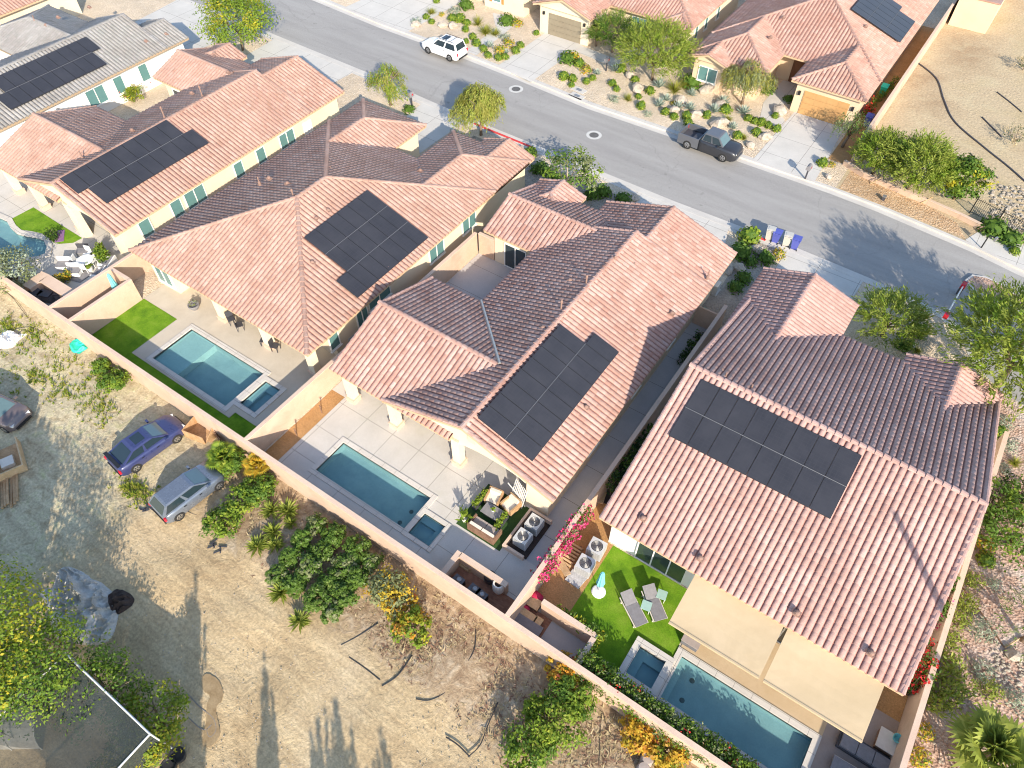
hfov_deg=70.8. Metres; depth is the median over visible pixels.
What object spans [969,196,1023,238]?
iron fence
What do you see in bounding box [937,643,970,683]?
feathery bush
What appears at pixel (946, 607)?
bougainvillea
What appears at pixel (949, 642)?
feathery bush
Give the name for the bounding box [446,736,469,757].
hose
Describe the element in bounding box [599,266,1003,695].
house
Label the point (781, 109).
boulder
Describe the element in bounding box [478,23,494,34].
grass tuft
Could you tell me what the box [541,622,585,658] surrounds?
concrete slab
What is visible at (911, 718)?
boundary wall
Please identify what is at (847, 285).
driveway
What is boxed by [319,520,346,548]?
bush
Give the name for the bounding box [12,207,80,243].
lawn
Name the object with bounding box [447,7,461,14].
sage bush
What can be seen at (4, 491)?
lumber pile
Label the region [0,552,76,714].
tree
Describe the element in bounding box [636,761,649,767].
pot stack
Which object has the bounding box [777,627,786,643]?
sliding door
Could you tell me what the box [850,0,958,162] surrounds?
boundary wall
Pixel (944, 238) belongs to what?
gutter
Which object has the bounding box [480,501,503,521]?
coffee table
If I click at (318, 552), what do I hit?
bush
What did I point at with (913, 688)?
shrub
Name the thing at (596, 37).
tree
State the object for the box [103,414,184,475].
parked car
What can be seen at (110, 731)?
shade house
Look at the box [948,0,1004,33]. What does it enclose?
building
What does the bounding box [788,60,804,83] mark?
front door
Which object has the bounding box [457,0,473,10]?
dark shrub
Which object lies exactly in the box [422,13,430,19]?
clipped shrub
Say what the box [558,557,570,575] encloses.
board
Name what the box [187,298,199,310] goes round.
planter box
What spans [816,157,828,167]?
clipped shrub
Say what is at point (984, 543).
golden shrub
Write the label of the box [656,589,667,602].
side table
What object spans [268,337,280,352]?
garden chair
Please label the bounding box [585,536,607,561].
air conditioner
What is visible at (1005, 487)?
tree
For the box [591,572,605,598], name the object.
parasol
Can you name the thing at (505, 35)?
sage bush
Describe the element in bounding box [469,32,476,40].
clipped shrub
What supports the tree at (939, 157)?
on the vacant lot at (974, 72)
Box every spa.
[233,375,286,417]
[401,507,451,552]
[616,636,675,698]
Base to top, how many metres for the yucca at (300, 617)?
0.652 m
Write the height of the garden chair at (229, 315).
0.950 m
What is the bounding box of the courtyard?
[446,253,512,300]
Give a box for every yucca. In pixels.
[244,533,267,558]
[258,499,281,520]
[260,520,283,541]
[266,534,285,553]
[266,582,286,603]
[273,496,298,523]
[284,516,298,529]
[286,608,311,633]
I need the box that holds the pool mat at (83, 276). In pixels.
[62,271,92,282]
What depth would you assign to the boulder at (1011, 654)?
35.25 m
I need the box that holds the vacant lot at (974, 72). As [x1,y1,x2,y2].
[836,0,1023,244]
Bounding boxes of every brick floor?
[451,567,514,613]
[529,607,551,637]
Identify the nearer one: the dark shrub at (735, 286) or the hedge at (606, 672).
the hedge at (606, 672)
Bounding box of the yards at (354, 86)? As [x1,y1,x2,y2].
[76,0,991,753]
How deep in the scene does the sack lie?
48.69 m
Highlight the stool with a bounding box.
[534,615,543,625]
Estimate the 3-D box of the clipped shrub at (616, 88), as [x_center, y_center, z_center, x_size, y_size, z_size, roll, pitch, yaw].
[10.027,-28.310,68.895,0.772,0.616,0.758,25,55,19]
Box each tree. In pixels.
[0,242,43,293]
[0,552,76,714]
[0,604,118,739]
[52,640,156,735]
[123,672,190,767]
[135,717,169,767]
[189,0,283,50]
[365,63,409,106]
[448,80,506,135]
[535,143,605,193]
[583,7,640,52]
[590,19,607,46]
[610,11,702,83]
[718,57,778,104]
[830,110,870,147]
[847,124,909,178]
[849,282,941,352]
[877,126,965,198]
[930,273,1023,422]
[940,153,998,200]
[977,491,1023,577]
[985,476,1023,526]
[994,584,1023,661]
[997,470,1023,516]
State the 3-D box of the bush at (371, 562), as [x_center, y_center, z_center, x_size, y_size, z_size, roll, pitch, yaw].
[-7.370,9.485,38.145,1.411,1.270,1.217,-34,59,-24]
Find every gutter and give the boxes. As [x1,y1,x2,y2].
[186,0,980,365]
[313,0,1023,276]
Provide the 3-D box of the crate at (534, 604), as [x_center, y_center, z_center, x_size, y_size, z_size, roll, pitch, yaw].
[1.073,11.253,36.947,0.840,0.350,0.560,28,56,21]
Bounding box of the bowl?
[893,733,900,742]
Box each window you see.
[83,83,110,106]
[111,74,126,95]
[136,62,152,83]
[137,217,155,239]
[152,265,175,289]
[168,197,186,219]
[183,183,208,210]
[232,159,246,180]
[254,145,267,165]
[278,127,296,151]
[328,331,342,353]
[355,306,368,329]
[368,286,392,312]
[428,239,445,265]
[462,211,477,236]
[489,0,503,4]
[587,442,599,457]
[631,15,646,29]
[693,26,698,41]
[696,65,717,85]
[702,17,708,31]
[715,6,720,20]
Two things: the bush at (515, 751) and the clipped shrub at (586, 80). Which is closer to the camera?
the bush at (515, 751)
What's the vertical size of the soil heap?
0.650 m
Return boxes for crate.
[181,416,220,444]
[526,596,541,612]
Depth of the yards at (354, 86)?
64.59 m
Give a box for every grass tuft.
[426,6,436,14]
[473,14,485,26]
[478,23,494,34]
[489,27,500,36]
[623,93,630,101]
[666,77,684,95]
[913,345,923,354]
[1005,456,1023,468]
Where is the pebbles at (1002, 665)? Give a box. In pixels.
[989,649,1023,691]
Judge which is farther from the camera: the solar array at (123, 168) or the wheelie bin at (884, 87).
the wheelie bin at (884, 87)
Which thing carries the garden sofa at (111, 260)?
on the patio at (12, 204)
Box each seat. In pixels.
[54,256,71,269]
[65,262,83,276]
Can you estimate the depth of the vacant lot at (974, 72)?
67.56 m
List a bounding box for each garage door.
[548,13,581,43]
[798,91,849,125]
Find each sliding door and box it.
[504,242,526,268]
[634,542,686,584]
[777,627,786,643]
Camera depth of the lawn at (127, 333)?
48.80 m
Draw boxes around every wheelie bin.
[764,225,776,241]
[770,228,783,244]
[781,231,793,247]
[789,234,802,250]
[864,112,874,125]
[879,83,889,94]
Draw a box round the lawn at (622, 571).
[569,546,686,672]
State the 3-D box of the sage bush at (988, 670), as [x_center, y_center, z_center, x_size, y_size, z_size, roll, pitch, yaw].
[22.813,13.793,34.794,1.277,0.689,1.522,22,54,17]
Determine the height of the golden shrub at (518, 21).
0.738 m
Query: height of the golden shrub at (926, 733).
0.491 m
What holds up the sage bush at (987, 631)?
on the gravel strip
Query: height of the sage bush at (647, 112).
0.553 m
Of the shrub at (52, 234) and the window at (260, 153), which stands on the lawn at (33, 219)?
the shrub at (52, 234)
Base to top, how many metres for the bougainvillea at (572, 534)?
2.246 m
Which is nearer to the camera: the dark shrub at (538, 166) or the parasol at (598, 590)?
the parasol at (598, 590)
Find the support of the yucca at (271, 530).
on the dirt lot at (364, 718)
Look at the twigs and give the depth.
34.65 m
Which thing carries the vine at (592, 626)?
on the yards at (354, 86)
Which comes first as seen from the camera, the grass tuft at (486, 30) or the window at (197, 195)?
the window at (197, 195)
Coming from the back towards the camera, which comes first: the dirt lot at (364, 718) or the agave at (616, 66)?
the agave at (616, 66)
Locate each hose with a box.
[187,693,215,736]
[341,623,377,644]
[349,657,379,679]
[382,655,411,685]
[416,629,475,700]
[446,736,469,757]
[468,702,497,756]
[599,714,601,757]
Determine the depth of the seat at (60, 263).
52.81 m
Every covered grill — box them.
[37,289,55,303]
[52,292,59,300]
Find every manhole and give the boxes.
[509,85,522,92]
[586,131,601,138]
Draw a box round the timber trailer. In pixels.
[0,436,27,481]
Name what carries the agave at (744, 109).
on the yards at (600, 91)
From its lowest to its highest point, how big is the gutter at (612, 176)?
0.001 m
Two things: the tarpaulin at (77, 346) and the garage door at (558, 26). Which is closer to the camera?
the tarpaulin at (77, 346)
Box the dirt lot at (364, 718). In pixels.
[0,290,698,767]
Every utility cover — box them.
[568,91,584,99]
[570,85,586,93]
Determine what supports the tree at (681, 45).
on the yards at (600, 91)
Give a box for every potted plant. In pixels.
[84,262,92,271]
[94,242,103,251]
[454,503,473,523]
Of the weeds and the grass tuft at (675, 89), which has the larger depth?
the grass tuft at (675, 89)
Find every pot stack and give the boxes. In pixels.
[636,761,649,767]
[639,753,653,766]
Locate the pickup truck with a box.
[677,123,743,161]
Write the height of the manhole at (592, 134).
0.008 m
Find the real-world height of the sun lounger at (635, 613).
0.660 m
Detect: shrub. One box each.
[43,228,59,240]
[52,267,70,282]
[91,240,110,262]
[119,84,143,102]
[402,104,414,114]
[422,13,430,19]
[428,18,435,24]
[447,13,456,22]
[455,13,465,22]
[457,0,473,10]
[462,18,471,25]
[462,25,468,32]
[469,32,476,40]
[471,38,480,46]
[479,44,487,52]
[484,51,492,58]
[494,44,505,54]
[494,53,502,61]
[497,12,515,26]
[501,53,509,59]
[503,37,514,48]
[511,45,520,54]
[512,17,522,27]
[516,41,524,47]
[525,145,537,157]
[528,160,550,175]
[557,50,575,65]
[558,70,568,80]
[566,50,579,58]
[567,73,577,81]
[567,81,574,87]
[574,57,585,67]
[579,63,592,74]
[582,77,590,84]
[583,187,601,200]
[590,74,596,80]
[596,183,612,199]
[607,78,616,86]
[613,85,620,91]
[614,190,632,201]
[616,64,626,72]
[631,75,639,82]
[634,93,642,99]
[636,100,645,109]
[644,86,655,95]
[660,107,669,115]
[669,112,678,120]
[677,78,689,89]
[677,329,703,365]
[680,72,702,89]
[681,110,691,119]
[683,117,693,124]
[702,110,711,118]
[718,103,732,114]
[727,279,744,294]
[730,240,755,262]
[732,130,742,139]
[734,270,753,286]
[736,226,761,244]
[743,114,752,122]
[743,256,758,268]
[750,127,762,137]
[751,117,757,124]
[755,248,776,266]
[756,117,766,126]
[760,80,777,95]
[764,120,772,128]
[771,112,779,118]
[771,123,781,132]
[772,247,785,260]
[783,94,793,103]
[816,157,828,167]
[872,76,900,103]
[892,337,915,354]
[906,670,933,694]
[907,323,927,339]
[910,746,933,767]
[917,721,935,742]
[975,534,995,552]
[975,551,996,568]
[976,215,1011,241]
[997,425,1009,439]
[998,228,1023,248]
[1008,246,1020,256]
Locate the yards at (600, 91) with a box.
[330,0,954,187]
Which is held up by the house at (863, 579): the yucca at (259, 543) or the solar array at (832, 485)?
the solar array at (832, 485)
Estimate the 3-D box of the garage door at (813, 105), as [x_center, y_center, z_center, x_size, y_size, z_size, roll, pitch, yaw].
[28.112,-24.863,65.041,4.100,2.176,0.080,28,56,21]
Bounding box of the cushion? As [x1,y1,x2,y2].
[532,591,543,600]
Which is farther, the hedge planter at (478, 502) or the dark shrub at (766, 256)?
the dark shrub at (766, 256)
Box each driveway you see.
[136,0,243,48]
[244,39,353,82]
[345,0,461,31]
[407,103,463,152]
[498,33,581,81]
[635,194,727,242]
[754,112,843,179]
[776,250,862,298]
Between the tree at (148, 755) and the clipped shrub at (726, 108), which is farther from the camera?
the clipped shrub at (726, 108)
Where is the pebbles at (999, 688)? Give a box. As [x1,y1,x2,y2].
[930,420,1023,767]
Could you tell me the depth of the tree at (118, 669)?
32.79 m
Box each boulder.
[411,20,421,26]
[438,20,448,27]
[449,21,457,28]
[625,71,633,78]
[629,193,639,201]
[632,82,643,93]
[668,106,679,113]
[675,95,687,103]
[690,109,702,117]
[698,83,714,94]
[709,117,730,127]
[715,99,725,108]
[724,266,732,275]
[732,263,745,271]
[745,141,754,148]
[751,244,762,254]
[758,131,772,139]
[773,104,786,116]
[825,173,831,179]
[1004,648,1022,661]
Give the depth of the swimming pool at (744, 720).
34.03 m
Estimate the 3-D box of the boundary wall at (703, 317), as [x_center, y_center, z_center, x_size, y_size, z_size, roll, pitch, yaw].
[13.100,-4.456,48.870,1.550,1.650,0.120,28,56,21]
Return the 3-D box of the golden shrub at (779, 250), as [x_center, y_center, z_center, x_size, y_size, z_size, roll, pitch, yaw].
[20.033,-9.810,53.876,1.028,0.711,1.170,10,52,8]
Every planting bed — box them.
[265,390,344,460]
[471,135,627,209]
[508,514,550,558]
[538,503,612,610]
[604,450,636,503]
[702,242,777,325]
[829,26,933,163]
[839,164,964,237]
[876,686,908,721]
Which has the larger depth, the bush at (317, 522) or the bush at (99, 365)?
the bush at (99, 365)
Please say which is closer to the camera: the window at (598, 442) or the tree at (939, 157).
the window at (598, 442)
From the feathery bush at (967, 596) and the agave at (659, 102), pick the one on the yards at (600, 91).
the agave at (659, 102)
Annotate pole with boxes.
[981,116,1002,137]
[997,92,1021,111]
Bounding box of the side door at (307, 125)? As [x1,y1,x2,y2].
[302,119,312,135]
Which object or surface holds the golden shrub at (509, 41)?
on the yards at (600, 91)
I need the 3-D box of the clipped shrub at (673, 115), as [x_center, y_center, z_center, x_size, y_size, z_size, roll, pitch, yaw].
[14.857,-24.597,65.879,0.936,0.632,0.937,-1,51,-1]
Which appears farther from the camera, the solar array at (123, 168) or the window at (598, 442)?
the solar array at (123, 168)
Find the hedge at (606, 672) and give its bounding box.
[574,649,760,767]
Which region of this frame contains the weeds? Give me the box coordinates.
[0,312,160,509]
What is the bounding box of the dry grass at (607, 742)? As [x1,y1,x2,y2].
[247,482,638,767]
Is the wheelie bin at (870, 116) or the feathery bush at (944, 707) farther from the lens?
the wheelie bin at (870, 116)
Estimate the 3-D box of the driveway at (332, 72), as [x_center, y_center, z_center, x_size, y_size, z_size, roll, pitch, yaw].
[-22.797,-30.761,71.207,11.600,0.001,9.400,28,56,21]
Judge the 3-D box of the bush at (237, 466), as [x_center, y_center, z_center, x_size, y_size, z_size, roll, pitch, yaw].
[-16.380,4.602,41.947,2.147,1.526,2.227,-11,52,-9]
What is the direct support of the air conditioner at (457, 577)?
on the brick floor at (502, 602)
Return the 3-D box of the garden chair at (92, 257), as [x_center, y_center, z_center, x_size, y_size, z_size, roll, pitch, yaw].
[-30.957,-9.099,53.042,0.490,0.950,0.480,10,52,8]
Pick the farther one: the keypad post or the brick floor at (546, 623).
the keypad post
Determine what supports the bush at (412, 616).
on the dirt lot at (364, 718)
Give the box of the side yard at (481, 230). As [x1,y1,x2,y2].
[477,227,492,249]
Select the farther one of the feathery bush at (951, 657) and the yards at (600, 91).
the yards at (600, 91)
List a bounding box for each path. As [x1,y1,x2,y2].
[467,13,511,54]
[576,45,653,65]
[760,80,797,125]
[966,232,1023,267]
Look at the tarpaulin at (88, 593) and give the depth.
36.88 m
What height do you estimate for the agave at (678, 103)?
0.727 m
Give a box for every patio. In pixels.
[0,170,124,305]
[132,284,335,425]
[278,380,573,599]
[618,642,826,747]
[810,708,899,767]
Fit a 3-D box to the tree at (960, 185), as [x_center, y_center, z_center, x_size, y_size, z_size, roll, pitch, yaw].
[35.907,-16.201,57.099,4.208,3.893,3.723,-6,51,-5]
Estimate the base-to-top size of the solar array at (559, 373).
1.197 m
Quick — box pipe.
[962,588,1004,646]
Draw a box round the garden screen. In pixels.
[508,478,526,508]
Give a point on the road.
(871, 244)
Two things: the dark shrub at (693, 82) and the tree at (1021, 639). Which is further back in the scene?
the dark shrub at (693, 82)
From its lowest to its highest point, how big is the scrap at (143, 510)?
0.050 m
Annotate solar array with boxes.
[0,37,105,109]
[60,120,208,202]
[304,190,427,297]
[478,325,618,460]
[668,380,861,518]
[851,0,914,41]
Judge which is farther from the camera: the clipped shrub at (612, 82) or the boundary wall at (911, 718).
the clipped shrub at (612, 82)
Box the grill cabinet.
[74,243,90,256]
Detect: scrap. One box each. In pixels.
[139,503,152,511]
[207,539,226,553]
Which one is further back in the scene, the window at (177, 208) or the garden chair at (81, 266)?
the window at (177, 208)
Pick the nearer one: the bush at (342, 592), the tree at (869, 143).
the bush at (342, 592)
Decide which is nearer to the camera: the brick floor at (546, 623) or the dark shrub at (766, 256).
the brick floor at (546, 623)
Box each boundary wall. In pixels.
[0,275,731,767]
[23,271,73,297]
[49,253,151,318]
[68,268,142,334]
[244,232,477,450]
[441,550,507,594]
[478,232,494,259]
[502,507,551,560]
[505,305,727,619]
[541,599,596,663]
[692,306,717,328]
[842,160,984,230]
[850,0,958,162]
[889,431,1009,767]
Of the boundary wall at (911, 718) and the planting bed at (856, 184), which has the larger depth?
the planting bed at (856, 184)
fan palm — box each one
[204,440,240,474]
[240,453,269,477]
[945,700,1023,767]
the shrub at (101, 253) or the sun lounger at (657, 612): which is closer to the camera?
the sun lounger at (657, 612)
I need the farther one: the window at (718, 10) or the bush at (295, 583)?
the window at (718, 10)
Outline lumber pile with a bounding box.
[0,465,18,508]
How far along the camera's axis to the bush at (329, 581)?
37.03 m
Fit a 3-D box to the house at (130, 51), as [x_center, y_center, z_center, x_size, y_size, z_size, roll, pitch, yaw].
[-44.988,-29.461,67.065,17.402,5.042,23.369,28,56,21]
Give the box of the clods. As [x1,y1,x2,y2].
[60,420,631,767]
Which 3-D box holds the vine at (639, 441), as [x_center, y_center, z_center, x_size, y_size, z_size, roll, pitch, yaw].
[6.900,4.294,41.619,1.186,1.919,5.701,28,56,21]
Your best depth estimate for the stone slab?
37.84 m
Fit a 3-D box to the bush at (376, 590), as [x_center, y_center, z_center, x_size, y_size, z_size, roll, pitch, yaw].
[-6.163,10.582,36.768,3.103,2.108,2.430,18,53,14]
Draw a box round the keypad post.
[981,235,998,247]
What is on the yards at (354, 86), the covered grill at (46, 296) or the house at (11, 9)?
the house at (11, 9)
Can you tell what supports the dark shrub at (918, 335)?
on the yards at (354, 86)
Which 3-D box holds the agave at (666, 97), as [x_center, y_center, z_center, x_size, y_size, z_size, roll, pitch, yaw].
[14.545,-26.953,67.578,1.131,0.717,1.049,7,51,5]
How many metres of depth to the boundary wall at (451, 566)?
37.40 m
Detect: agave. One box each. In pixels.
[484,40,493,47]
[610,62,619,70]
[653,77,666,87]
[653,98,665,106]
[662,93,671,100]
[673,100,683,108]
[684,102,696,109]
[686,88,696,95]
[709,103,720,112]
[718,95,729,102]
[729,121,737,128]
[737,104,751,114]
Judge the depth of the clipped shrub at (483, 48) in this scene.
73.62 m
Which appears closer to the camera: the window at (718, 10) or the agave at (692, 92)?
the agave at (692, 92)
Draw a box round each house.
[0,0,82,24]
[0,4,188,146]
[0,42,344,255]
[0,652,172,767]
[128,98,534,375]
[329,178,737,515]
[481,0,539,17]
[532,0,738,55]
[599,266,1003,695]
[687,0,938,128]
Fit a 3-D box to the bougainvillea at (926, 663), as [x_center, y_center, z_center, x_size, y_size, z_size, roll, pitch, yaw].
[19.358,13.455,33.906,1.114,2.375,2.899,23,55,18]
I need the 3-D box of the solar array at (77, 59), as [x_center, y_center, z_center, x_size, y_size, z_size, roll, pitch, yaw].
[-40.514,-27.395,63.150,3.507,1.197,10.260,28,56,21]
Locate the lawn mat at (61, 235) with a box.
[55,230,64,241]
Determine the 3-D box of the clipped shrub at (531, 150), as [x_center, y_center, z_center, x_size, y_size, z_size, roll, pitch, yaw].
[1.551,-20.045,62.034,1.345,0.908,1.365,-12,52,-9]
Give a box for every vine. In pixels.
[557,603,607,668]
[605,423,653,494]
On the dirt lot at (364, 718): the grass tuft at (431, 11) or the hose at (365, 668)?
the hose at (365, 668)
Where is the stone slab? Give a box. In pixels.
[565,568,586,588]
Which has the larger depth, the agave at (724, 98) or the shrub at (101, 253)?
the agave at (724, 98)
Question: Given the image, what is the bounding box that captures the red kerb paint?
[473,123,531,146]
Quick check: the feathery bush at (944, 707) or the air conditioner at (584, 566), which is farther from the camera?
the air conditioner at (584, 566)
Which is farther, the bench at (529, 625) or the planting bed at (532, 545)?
the planting bed at (532, 545)
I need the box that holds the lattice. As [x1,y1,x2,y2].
[544,542,582,569]
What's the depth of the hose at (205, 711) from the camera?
33.71 m
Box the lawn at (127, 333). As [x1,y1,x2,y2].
[92,299,255,437]
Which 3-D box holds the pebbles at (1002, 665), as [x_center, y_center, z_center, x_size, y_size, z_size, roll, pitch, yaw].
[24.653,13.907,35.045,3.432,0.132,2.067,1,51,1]
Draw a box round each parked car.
[0,394,32,432]
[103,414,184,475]
[148,460,225,523]
[422,33,467,61]
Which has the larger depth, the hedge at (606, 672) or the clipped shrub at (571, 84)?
the clipped shrub at (571, 84)
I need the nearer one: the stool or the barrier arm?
the stool
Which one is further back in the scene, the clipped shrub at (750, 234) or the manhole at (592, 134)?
the manhole at (592, 134)
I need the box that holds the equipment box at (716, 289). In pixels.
[711,280,721,296]
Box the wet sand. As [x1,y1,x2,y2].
[202,674,223,745]
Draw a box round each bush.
[88,357,111,376]
[93,365,132,393]
[198,506,244,538]
[214,447,246,480]
[218,480,261,519]
[240,471,278,500]
[264,563,289,584]
[278,545,301,569]
[279,570,310,599]
[290,528,312,552]
[295,551,322,582]
[301,580,332,612]
[304,511,328,535]
[306,537,334,561]
[314,566,345,598]
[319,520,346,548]
[320,598,343,624]
[327,552,358,580]
[333,582,359,607]
[341,534,371,565]
[345,565,368,590]
[360,551,384,574]
[360,563,418,617]
[384,592,422,621]
[386,603,432,648]
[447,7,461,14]
[498,32,510,40]
[498,709,559,767]
[521,693,548,724]
[524,686,592,763]
[543,672,599,724]
[544,650,579,690]
[607,95,619,102]
[618,713,660,756]
[643,110,652,116]
[646,736,691,767]
[926,679,961,718]
[932,665,981,707]
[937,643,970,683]
[945,625,966,651]
[952,603,974,630]
[957,588,980,615]
[963,568,986,592]
[965,615,1000,643]
[967,657,996,683]
[976,678,1004,703]
[984,576,1002,592]
[998,461,1012,474]
[999,414,1014,430]
[1001,687,1023,714]
[1004,124,1023,146]
[1004,437,1018,454]
[1014,56,1023,69]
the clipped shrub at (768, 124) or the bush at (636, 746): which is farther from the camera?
the clipped shrub at (768, 124)
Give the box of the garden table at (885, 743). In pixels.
[873,726,896,756]
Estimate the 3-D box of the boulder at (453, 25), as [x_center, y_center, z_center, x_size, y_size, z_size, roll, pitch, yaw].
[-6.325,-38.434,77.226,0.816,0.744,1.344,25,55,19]
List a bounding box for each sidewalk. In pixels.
[249,29,786,251]
[328,0,753,158]
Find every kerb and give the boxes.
[181,0,972,363]
[321,0,1023,271]
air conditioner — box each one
[452,573,465,585]
[467,583,480,594]
[475,588,487,601]
[513,527,532,550]
[524,512,544,536]
[574,553,595,578]
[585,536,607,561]
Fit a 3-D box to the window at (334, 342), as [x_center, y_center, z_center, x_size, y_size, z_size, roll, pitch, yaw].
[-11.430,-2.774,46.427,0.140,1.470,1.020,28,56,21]
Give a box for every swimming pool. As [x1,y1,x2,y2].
[0,213,52,264]
[145,324,270,411]
[308,437,437,532]
[655,646,821,767]
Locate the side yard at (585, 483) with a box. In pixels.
[525,322,706,566]
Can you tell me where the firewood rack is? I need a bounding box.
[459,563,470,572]
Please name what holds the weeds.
on the dirt lot at (364, 718)
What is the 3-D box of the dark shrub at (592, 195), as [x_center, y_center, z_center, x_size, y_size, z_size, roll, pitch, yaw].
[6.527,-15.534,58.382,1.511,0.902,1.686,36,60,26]
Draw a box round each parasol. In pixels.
[107,273,117,288]
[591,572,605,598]
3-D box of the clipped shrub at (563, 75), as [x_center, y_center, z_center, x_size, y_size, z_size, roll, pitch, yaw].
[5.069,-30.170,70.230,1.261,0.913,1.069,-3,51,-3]
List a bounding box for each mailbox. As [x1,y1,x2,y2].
[407,91,413,105]
[604,56,609,70]
[804,163,812,178]
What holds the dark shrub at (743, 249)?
on the planting bed at (720, 300)
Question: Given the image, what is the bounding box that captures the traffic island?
[965,274,1020,305]
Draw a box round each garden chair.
[70,253,77,261]
[77,263,88,272]
[82,245,91,254]
[90,254,98,267]
[224,311,236,325]
[232,318,244,330]
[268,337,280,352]
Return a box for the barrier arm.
[942,280,967,319]
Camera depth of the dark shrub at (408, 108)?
66.42 m
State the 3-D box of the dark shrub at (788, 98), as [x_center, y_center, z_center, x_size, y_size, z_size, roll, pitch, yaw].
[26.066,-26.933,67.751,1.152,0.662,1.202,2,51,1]
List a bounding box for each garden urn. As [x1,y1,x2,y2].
[484,570,495,584]
[492,581,503,594]
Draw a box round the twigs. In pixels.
[236,527,634,767]
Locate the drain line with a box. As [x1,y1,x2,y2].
[918,63,1023,180]
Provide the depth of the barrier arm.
50.37 m
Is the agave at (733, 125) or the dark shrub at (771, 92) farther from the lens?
the dark shrub at (771, 92)
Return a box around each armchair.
[484,486,503,507]
[500,492,521,515]
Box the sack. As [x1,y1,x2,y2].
[0,328,26,348]
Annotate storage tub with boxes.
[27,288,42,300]
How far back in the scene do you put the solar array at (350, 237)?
48.60 m
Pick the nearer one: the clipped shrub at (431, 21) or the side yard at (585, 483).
the side yard at (585, 483)
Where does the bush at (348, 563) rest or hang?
on the dirt lot at (364, 718)
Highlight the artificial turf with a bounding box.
[456,484,528,550]
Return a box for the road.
[191,0,1023,404]
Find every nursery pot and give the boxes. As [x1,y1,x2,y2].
[159,757,177,767]
[169,746,185,763]
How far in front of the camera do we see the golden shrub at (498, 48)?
73.46 m
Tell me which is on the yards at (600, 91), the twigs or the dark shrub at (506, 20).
the dark shrub at (506, 20)
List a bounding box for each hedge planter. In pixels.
[471,487,487,510]
[492,509,508,530]
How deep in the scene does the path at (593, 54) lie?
73.42 m
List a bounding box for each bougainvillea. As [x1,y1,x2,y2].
[530,503,594,583]
[862,95,877,117]
[906,637,941,694]
[935,576,959,629]
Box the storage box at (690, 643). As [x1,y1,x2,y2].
[680,634,700,651]
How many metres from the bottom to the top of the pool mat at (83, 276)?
0.045 m
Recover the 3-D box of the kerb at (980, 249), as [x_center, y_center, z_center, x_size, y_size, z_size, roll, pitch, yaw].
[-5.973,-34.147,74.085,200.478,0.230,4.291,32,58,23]
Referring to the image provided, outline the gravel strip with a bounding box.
[907,395,1023,767]
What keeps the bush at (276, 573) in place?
on the dirt lot at (364, 718)
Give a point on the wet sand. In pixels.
(212, 686)
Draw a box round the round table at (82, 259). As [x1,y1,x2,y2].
[76,254,93,266]
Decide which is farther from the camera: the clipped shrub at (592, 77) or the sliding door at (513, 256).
the clipped shrub at (592, 77)
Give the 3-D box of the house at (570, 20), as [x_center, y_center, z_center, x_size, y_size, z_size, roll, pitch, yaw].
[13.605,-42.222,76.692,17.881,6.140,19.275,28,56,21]
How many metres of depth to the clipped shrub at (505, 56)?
72.70 m
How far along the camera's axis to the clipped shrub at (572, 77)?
69.83 m
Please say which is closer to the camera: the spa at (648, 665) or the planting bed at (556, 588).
the spa at (648, 665)
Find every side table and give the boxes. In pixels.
[641,599,651,613]
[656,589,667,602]
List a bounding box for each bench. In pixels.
[514,613,542,636]
[520,607,537,621]
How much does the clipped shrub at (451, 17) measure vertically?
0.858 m
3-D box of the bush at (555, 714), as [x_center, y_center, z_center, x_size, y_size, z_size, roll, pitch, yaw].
[1.892,15.327,32.780,3.354,2.275,3.152,-20,54,-15]
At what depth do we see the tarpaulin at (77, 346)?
48.31 m
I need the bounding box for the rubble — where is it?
[989,184,1023,230]
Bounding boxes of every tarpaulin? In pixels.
[38,567,118,645]
[69,339,87,353]
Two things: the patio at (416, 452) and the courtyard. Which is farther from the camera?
the courtyard
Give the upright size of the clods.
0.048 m
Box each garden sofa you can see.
[90,263,105,277]
[97,255,117,268]
[467,514,501,544]
[835,731,890,767]
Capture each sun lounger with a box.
[619,588,647,627]
[641,583,667,621]
[830,755,856,767]
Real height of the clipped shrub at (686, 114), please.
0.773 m
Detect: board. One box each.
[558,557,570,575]
[597,492,606,503]
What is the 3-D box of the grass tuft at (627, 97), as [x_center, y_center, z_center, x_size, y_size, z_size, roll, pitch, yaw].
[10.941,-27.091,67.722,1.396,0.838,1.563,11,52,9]
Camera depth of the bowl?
32.55 m
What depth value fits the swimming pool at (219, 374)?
47.86 m
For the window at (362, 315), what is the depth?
47.83 m
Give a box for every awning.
[668,574,783,678]
[763,629,883,742]
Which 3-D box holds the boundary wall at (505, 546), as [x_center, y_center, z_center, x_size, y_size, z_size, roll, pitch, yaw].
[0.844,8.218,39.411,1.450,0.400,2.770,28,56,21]
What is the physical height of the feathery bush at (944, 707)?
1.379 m
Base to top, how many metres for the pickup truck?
1.880 m
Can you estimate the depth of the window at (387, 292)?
48.58 m
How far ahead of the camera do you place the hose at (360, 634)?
36.23 m
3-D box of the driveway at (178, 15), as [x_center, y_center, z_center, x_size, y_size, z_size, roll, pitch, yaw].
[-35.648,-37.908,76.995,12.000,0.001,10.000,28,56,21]
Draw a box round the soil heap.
[108,589,133,613]

